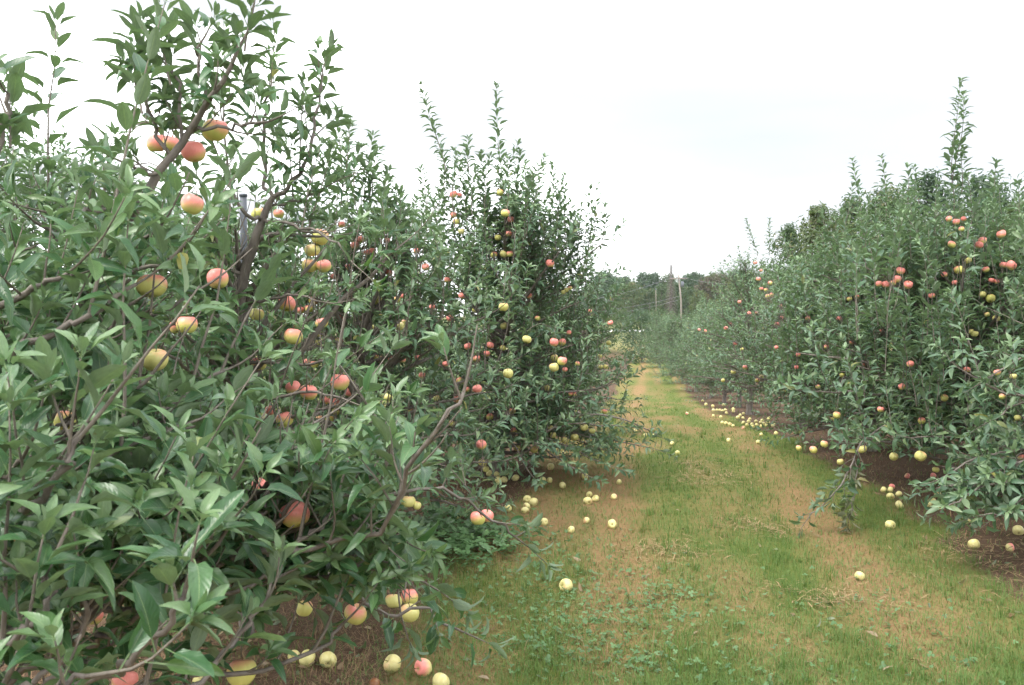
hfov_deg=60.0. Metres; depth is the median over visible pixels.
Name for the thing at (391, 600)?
apple
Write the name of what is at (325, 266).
apple
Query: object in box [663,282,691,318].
woodland tree
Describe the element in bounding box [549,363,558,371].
apple
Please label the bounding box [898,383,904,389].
apple
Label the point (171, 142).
apple
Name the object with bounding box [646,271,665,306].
woodland tree
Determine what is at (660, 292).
woodland tree
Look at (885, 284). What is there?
apple
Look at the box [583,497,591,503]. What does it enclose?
apple
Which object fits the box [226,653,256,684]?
apple
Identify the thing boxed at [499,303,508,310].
apple
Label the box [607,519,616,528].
apple
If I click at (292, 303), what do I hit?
apple
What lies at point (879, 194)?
woodland tree
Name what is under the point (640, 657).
clover
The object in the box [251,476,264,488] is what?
apple
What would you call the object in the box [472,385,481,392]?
apple
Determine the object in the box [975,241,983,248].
apple
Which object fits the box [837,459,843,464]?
apple
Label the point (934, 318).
apple tree
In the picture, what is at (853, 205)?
woodland tree
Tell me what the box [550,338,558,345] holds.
apple
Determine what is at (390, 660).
apple
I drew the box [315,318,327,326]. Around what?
apple
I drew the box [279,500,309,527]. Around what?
apple
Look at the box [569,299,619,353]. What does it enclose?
bush
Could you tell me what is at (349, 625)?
leaf litter
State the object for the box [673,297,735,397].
apple tree
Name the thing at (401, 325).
apple
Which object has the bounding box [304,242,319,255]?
apple
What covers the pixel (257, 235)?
apple tree
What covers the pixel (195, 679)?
apple
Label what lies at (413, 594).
apple
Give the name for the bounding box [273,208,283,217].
apple
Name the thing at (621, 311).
bush
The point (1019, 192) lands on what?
woodland tree
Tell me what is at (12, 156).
apple tree
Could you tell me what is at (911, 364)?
apple
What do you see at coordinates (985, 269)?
apple
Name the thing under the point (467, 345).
apple
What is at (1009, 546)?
apple
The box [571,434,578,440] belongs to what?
apple
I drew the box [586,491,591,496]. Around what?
apple
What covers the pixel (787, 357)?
apple tree
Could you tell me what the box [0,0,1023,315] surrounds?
sky
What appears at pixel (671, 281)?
dead conifer
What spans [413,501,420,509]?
apple
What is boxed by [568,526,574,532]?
apple
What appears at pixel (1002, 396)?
apple
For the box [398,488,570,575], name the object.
weeds
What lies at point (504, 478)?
apple
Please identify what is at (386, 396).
apple
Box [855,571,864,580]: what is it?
apple
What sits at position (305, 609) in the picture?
apple
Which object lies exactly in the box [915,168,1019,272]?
woodland tree
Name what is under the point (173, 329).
apple
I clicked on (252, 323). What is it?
apple tree
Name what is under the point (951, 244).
apple
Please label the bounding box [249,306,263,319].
apple
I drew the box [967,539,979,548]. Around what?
apple
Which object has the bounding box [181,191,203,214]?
apple
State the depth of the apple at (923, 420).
7.28 m
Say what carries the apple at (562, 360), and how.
hanging from the apple tree at (538, 413)
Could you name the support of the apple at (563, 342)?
hanging from the apple tree at (538, 413)
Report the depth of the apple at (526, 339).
7.57 m
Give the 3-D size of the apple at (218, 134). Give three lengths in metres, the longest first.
0.084 x 0.081 x 0.078 m
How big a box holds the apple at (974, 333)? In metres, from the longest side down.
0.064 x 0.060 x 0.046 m
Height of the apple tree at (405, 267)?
3.066 m
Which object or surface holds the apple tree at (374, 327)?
on the ground at (644, 382)
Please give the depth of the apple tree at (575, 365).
15.77 m
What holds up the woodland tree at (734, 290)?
on the ground at (644, 382)
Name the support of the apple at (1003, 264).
hanging from the apple tree at (934, 318)
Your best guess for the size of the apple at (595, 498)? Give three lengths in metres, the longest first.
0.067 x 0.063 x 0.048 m
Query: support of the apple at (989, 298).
hanging from the apple tree at (934, 318)
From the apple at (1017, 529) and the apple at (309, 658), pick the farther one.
the apple at (1017, 529)
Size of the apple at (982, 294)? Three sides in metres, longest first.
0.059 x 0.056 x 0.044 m
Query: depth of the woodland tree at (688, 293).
127.36 m
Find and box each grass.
[3,426,1023,684]
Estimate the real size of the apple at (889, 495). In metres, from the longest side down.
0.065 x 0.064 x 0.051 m
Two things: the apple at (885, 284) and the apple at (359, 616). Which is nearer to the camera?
the apple at (359, 616)
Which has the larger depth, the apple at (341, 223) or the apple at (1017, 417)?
the apple at (341, 223)
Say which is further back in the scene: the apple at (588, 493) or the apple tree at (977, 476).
the apple at (588, 493)
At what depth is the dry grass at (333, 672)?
4.46 m
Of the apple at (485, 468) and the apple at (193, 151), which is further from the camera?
the apple at (485, 468)
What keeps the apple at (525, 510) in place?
on the ground at (644, 382)
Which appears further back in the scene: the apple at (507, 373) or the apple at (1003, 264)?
the apple at (1003, 264)
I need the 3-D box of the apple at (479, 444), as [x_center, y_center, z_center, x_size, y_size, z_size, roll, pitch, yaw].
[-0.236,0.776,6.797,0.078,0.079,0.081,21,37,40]
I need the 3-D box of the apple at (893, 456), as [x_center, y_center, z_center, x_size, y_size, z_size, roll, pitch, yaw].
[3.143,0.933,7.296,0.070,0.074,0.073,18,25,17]
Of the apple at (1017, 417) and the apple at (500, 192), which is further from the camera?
the apple at (500, 192)
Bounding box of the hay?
[611,456,1023,612]
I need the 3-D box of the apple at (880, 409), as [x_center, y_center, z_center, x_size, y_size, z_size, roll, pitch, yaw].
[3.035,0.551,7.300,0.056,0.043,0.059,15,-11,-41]
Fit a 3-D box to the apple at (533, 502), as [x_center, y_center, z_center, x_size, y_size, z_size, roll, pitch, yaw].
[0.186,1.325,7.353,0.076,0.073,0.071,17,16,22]
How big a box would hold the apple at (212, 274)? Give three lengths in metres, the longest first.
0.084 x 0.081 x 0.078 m
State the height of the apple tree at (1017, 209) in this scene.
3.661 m
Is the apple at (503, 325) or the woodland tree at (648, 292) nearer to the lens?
the apple at (503, 325)
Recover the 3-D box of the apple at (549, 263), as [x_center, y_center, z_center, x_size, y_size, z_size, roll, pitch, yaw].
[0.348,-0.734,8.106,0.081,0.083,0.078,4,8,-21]
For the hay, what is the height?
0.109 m
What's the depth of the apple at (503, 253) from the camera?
8.37 m
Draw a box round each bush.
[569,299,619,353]
[607,307,631,330]
[615,306,670,362]
[642,306,683,345]
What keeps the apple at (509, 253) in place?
hanging from the apple tree at (538, 413)
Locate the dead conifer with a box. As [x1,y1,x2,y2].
[664,265,677,317]
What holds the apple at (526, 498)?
on the ground at (644, 382)
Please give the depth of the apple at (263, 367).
4.32 m
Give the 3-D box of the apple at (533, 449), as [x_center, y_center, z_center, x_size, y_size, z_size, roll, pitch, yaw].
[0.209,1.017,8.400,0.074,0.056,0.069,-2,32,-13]
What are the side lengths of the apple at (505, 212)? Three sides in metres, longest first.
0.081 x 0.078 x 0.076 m
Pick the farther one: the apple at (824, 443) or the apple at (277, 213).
the apple at (824, 443)
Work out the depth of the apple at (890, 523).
6.52 m
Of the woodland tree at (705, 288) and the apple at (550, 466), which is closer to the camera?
the apple at (550, 466)
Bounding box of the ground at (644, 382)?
[0,316,1023,684]
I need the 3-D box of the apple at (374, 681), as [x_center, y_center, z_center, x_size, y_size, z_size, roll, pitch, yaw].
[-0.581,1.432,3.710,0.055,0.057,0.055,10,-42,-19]
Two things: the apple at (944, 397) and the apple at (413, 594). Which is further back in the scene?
the apple at (944, 397)
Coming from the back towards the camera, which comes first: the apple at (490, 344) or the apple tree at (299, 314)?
the apple tree at (299, 314)
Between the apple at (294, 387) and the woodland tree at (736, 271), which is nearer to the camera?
the apple at (294, 387)
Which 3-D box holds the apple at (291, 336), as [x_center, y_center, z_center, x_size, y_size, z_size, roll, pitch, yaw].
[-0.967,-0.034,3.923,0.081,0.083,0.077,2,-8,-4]
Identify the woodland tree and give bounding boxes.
[583,268,627,317]
[604,297,626,322]
[615,281,653,319]
[617,275,641,315]
[628,271,667,309]
[633,288,664,318]
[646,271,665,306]
[646,283,679,313]
[655,272,679,307]
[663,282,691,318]
[668,273,713,318]
[672,286,708,318]
[680,271,703,292]
[687,290,713,320]
[691,276,723,315]
[703,271,717,286]
[706,272,731,310]
[710,272,768,325]
[716,269,738,307]
[754,221,807,379]
[765,200,860,389]
[819,195,877,252]
[828,180,942,299]
[899,166,969,234]
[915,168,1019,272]
[998,198,1023,376]
[1009,171,1023,309]
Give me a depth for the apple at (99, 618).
3.19 m
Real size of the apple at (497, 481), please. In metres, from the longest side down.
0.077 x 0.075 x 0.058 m
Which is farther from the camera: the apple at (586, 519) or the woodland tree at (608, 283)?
the woodland tree at (608, 283)
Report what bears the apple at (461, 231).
hanging from the apple tree at (538, 413)
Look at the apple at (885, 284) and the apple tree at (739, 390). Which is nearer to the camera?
the apple at (885, 284)
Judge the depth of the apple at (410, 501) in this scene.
4.57 m
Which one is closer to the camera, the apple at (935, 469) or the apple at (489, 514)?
the apple at (489, 514)
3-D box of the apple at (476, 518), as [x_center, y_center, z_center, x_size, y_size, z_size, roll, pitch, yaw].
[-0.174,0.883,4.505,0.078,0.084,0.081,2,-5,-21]
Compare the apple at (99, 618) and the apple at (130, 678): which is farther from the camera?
the apple at (99, 618)
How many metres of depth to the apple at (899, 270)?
7.28 m
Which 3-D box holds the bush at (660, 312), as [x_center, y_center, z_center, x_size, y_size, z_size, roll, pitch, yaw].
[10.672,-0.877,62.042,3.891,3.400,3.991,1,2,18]
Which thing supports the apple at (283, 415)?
hanging from the apple tree at (257, 235)
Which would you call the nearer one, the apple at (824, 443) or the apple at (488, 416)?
the apple at (824, 443)
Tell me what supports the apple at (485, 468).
hanging from the apple tree at (538, 413)
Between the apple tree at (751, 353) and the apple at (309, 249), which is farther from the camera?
the apple tree at (751, 353)
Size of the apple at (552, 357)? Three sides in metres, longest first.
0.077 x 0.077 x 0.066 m
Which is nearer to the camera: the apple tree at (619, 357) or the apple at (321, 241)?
the apple at (321, 241)
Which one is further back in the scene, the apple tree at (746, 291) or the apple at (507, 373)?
the apple tree at (746, 291)
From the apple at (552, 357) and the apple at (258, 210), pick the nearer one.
the apple at (258, 210)
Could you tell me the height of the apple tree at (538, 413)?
3.956 m
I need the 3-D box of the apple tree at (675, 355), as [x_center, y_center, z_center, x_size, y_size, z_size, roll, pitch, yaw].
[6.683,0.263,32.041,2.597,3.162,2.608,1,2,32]
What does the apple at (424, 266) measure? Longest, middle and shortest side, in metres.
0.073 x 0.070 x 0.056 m
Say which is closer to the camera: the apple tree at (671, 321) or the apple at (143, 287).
the apple at (143, 287)
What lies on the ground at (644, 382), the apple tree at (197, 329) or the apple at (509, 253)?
the apple tree at (197, 329)
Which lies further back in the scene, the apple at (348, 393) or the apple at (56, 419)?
the apple at (348, 393)
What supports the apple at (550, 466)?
on the ground at (644, 382)
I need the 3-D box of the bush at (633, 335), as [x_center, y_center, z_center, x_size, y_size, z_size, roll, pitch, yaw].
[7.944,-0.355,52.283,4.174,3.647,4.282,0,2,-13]
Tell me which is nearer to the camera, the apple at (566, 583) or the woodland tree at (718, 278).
the apple at (566, 583)
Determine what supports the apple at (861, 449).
hanging from the apple tree at (934, 318)
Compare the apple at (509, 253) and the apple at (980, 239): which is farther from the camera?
the apple at (509, 253)
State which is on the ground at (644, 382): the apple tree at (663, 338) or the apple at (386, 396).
the apple tree at (663, 338)
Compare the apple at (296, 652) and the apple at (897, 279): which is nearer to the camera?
the apple at (296, 652)
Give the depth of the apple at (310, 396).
4.03 m
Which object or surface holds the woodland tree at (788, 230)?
on the ground at (644, 382)
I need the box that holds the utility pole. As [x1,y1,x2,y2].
[670,275,685,320]
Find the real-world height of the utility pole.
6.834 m
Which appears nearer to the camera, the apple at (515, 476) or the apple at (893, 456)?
the apple at (893, 456)
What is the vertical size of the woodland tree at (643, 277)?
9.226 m
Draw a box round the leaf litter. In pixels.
[73,413,1023,684]
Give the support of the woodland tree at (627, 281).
on the ground at (644, 382)
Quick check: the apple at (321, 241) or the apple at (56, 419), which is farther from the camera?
the apple at (321, 241)
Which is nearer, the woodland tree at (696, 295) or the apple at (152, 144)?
the apple at (152, 144)
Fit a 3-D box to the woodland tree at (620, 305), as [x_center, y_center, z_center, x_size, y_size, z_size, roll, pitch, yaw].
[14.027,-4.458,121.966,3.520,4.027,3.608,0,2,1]
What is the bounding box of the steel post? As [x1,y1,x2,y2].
[239,193,248,367]
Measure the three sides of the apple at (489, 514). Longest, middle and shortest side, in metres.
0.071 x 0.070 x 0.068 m
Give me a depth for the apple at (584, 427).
8.37 m
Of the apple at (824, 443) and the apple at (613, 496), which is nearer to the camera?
the apple at (824, 443)
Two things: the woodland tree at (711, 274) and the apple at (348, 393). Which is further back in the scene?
the woodland tree at (711, 274)
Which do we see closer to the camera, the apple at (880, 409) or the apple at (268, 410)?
the apple at (268, 410)
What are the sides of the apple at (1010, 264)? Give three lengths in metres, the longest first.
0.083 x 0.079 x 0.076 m
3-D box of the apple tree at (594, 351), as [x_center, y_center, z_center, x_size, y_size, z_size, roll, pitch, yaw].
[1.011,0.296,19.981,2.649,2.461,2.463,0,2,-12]
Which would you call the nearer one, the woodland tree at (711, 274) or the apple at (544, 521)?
the apple at (544, 521)
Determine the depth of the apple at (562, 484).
8.13 m
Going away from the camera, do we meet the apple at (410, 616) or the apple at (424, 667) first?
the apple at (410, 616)
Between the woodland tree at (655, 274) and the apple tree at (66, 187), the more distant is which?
the woodland tree at (655, 274)
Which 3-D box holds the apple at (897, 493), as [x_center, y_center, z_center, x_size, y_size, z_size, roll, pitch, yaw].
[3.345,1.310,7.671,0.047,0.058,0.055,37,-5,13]
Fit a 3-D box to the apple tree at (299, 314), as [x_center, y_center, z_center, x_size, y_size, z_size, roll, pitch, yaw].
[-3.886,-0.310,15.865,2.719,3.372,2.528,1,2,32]
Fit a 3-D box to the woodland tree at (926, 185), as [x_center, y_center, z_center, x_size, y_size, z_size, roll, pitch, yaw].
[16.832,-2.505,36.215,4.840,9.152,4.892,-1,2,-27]
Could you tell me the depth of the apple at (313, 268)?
4.57 m
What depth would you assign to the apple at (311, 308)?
6.38 m
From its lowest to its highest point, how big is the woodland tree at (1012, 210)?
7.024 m
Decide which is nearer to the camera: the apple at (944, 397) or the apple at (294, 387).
the apple at (294, 387)
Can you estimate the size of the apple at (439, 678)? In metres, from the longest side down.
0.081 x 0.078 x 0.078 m
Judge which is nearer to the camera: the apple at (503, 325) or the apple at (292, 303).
the apple at (292, 303)
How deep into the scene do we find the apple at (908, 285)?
7.27 m
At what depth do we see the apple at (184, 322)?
3.35 m
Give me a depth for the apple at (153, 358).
2.87 m
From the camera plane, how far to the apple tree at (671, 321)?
36.03 m
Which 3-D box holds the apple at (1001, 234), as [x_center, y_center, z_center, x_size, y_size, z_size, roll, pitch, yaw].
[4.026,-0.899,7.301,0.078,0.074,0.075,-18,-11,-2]
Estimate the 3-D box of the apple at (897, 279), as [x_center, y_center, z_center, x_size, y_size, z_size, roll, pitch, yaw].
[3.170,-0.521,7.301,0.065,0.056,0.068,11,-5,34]
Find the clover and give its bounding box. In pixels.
[349,511,1023,684]
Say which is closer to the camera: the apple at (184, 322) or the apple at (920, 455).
the apple at (184, 322)
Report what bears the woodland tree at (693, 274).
on the ground at (644, 382)
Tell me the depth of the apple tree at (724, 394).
24.86 m
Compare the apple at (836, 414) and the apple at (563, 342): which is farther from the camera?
the apple at (563, 342)
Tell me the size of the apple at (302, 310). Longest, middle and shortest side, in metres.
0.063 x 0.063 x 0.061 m
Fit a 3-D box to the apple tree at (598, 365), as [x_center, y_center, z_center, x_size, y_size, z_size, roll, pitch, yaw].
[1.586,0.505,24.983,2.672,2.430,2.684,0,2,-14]
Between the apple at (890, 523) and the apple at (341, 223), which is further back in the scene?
the apple at (890, 523)
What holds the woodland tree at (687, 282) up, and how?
on the ground at (644, 382)
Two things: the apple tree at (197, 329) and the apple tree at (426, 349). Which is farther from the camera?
the apple tree at (426, 349)
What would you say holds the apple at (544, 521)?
on the ground at (644, 382)
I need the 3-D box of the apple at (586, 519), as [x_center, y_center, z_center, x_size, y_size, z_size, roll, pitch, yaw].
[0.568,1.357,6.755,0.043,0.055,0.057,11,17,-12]
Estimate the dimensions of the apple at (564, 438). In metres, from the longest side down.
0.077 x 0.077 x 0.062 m
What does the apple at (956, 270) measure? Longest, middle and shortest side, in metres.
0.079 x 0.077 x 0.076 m
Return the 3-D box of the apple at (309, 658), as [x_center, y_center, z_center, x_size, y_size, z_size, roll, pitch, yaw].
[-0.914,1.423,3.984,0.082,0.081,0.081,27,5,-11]
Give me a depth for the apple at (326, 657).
3.96 m
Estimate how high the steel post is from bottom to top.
2.474 m
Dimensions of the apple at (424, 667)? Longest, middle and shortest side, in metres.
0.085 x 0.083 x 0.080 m
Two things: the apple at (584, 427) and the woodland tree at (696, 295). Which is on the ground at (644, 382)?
the woodland tree at (696, 295)
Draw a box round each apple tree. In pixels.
[0,0,484,684]
[0,90,181,430]
[0,102,215,430]
[13,5,563,669]
[71,193,220,432]
[161,211,304,389]
[170,106,544,516]
[248,239,358,394]
[310,274,424,395]
[365,80,678,491]
[383,282,458,380]
[468,246,647,427]
[483,296,622,406]
[520,319,608,388]
[565,335,611,386]
[633,311,673,367]
[643,310,699,383]
[644,307,689,371]
[655,306,713,391]
[669,217,798,414]
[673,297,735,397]
[674,295,773,402]
[688,277,783,407]
[695,258,886,426]
[728,153,1020,451]
[771,77,1023,537]
[898,224,1023,537]
[949,176,1023,405]
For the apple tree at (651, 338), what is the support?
on the ground at (644, 382)
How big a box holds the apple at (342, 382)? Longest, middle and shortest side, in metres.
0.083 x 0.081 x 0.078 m
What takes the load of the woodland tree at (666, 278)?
on the ground at (644, 382)
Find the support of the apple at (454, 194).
hanging from the apple tree at (538, 413)
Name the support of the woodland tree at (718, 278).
on the ground at (644, 382)
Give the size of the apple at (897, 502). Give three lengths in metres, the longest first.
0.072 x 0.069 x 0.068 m
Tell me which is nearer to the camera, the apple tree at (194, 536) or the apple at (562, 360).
the apple tree at (194, 536)
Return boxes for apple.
[53,408,75,429]
[90,612,103,624]
[111,671,138,684]
[136,270,167,296]
[143,345,168,370]
[146,135,163,151]
[162,134,178,150]
[170,322,177,332]
[176,317,197,332]
[181,139,205,161]
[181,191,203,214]
[192,676,202,681]
[202,115,228,140]
[207,267,228,287]
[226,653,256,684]
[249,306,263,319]
[251,205,262,216]
[251,355,266,369]
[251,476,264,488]
[265,406,273,414]
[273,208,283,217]
[276,412,292,426]
[279,296,295,311]
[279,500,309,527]
[284,325,302,343]
[285,381,300,393]
[288,650,299,662]
[296,600,312,616]
[297,307,304,313]
[299,649,315,666]
[300,383,317,399]
[302,256,316,271]
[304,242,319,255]
[304,303,312,311]
[311,226,328,244]
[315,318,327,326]
[316,259,330,271]
[319,651,336,667]
[331,373,349,389]
[338,221,344,227]
[344,603,366,624]
[346,388,354,396]
[368,678,379,684]
[383,393,390,400]
[383,654,400,672]
[385,592,401,607]
[396,322,403,330]
[401,496,415,506]
[401,588,417,603]
[401,602,418,622]
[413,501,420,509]
[414,658,431,676]
[422,264,428,270]
[432,672,449,684]
[449,191,456,197]
[458,228,464,233]
[464,343,470,349]
[470,511,484,524]
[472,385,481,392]
[476,440,486,448]
[482,466,488,471]
[482,508,493,521]
[486,413,492,419]
[487,342,493,347]
[495,477,501,483]
[497,189,503,195]
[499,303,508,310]
[500,250,506,257]
[500,322,506,328]
[501,208,509,216]
[501,476,507,481]
[503,368,512,377]
[507,251,512,256]
[512,474,518,480]
[521,507,528,513]
[522,334,531,342]
[523,495,530,502]
[529,498,538,505]
[530,446,537,452]
[541,518,547,525]
[546,258,553,266]
[547,463,553,469]
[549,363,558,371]
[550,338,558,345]
[550,354,557,360]
[557,356,566,364]
[558,339,565,345]
[559,482,565,487]
[559,578,572,591]
[561,436,568,443]
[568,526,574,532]
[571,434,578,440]
[580,424,587,430]
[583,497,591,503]
[583,517,589,523]
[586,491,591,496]
[592,495,598,501]
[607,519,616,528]
[611,494,616,499]
[809,446,816,452]
[820,441,827,446]
[833,412,840,417]
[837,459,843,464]
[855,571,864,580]
[858,444,866,452]
[877,407,883,411]
[882,281,889,287]
[885,520,895,528]
[886,493,894,498]
[889,452,897,460]
[893,275,901,282]
[895,491,901,496]
[895,500,903,507]
[896,266,904,273]
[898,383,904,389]
[903,281,912,288]
[907,361,913,366]
[914,451,926,460]
[918,417,925,423]
[932,467,939,471]
[941,394,948,401]
[947,241,955,247]
[954,265,961,273]
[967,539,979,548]
[971,331,978,336]
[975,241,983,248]
[978,237,986,243]
[980,291,985,297]
[982,267,989,271]
[985,294,995,302]
[996,229,1005,237]
[999,262,1006,267]
[999,394,1005,398]
[1005,543,1013,550]
[1006,260,1016,269]
[1012,525,1023,534]
[1014,415,1020,420]
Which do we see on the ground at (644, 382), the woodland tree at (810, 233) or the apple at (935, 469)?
the woodland tree at (810, 233)

